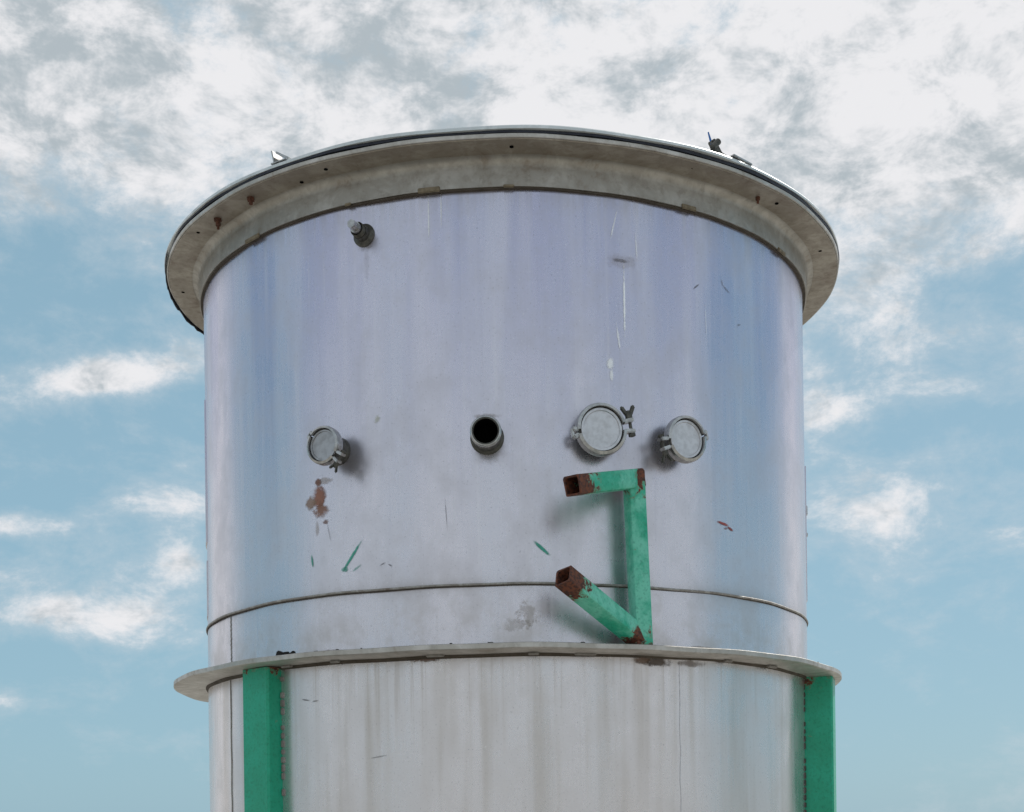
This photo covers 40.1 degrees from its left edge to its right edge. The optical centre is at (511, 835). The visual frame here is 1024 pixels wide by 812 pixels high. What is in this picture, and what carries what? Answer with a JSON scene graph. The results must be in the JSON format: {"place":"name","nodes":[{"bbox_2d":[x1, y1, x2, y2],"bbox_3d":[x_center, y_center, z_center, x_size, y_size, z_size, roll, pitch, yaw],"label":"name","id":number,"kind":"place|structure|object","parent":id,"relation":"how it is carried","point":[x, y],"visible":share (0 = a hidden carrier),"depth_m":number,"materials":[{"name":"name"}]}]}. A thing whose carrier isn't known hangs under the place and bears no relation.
{"place":"outdoors","nodes":[
{"label":"outdoors","id":0,"kind":"place"},
{"bbox_2d":[0,0,1023,811],"label":"sky","id":1,"kind":"structure","parent":0,"point":[901,121],"materials":[{"name":"blue"}]},
{"label":"ground","id":2,"kind":"structure","parent":0,"visible":0},
{"bbox_2d":[164,125,841,811],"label":"storage tank","id":3,"kind":"object","parent":2,"relation":"on","point":[398,621],"visible":0.98,"depth_m":3.89,"materials":[{"name":"silver metal"}]},
{"bbox_2d":[307,426,350,472],"bbox_3d":[-0.491,-1.056,3.885,0.123,0.133,0.108,-1,0,28],"label":"pipe clamp","id":4,"kind":"object","parent":3,"relation":"attached to","point":[327,445],"visible":1,"depth_m":3.85,"materials":[{"name":"grey metal"}]},
{"bbox_2d":[347,219,374,246],"bbox_3d":[-0.419,-1.655,3.848,0.064,0.065,0.092,-1,0,22],"label":"threaded plug","id":5,"kind":"object","parent":3,"relation":"attached to","point":[363,234],"visible":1,"depth_m":3.85,"materials":[{"name":"grey metal"}]},
{"bbox_2d":[470,415,503,454],"bbox_3d":[-0.067,-1.075,3.774,0.092,0.092,0.089,-1,0,0],"label":"pipe nozzle","id":6,"kind":"object","parent":3,"relation":"attached to","point":[486,435],"visible":1,"depth_m":3.78,"materials":[{"name":"grey metal"}]},
{"bbox_2d":[570,402,635,456],"bbox_3d":[0.238,-1.094,3.814,0.184,0.144,0.088,-1,0,-14],"label":"pipe clamp","id":7,"kind":"object","parent":3,"relation":"attached to","point":[598,427],"visible":1,"depth_m":3.78,"materials":[{"name":"grey metal"}]},
{"bbox_2d":[555,468,652,644],"bbox_3d":[0.248,-0.749,3.698,0.338,0.482,0.077,-1,0,-44],"label":"square tube bracket","id":8,"kind":"object","parent":3,"relation":"attached to","point":[633,625],"visible":0.99,"depth_m":3.75,"materials":[{"name":"green metal"}]},
{"bbox_2d":[657,415,708,463],"bbox_3d":[0.456,-1.084,3.892,0.165,0.138,0.100,-1,0,-28],"label":"pipe clamp","id":9,"kind":"object","parent":3,"relation":"attached to","point":[680,439],"visible":1,"depth_m":3.86,"materials":[{"name":"grey metal"}]}
]}

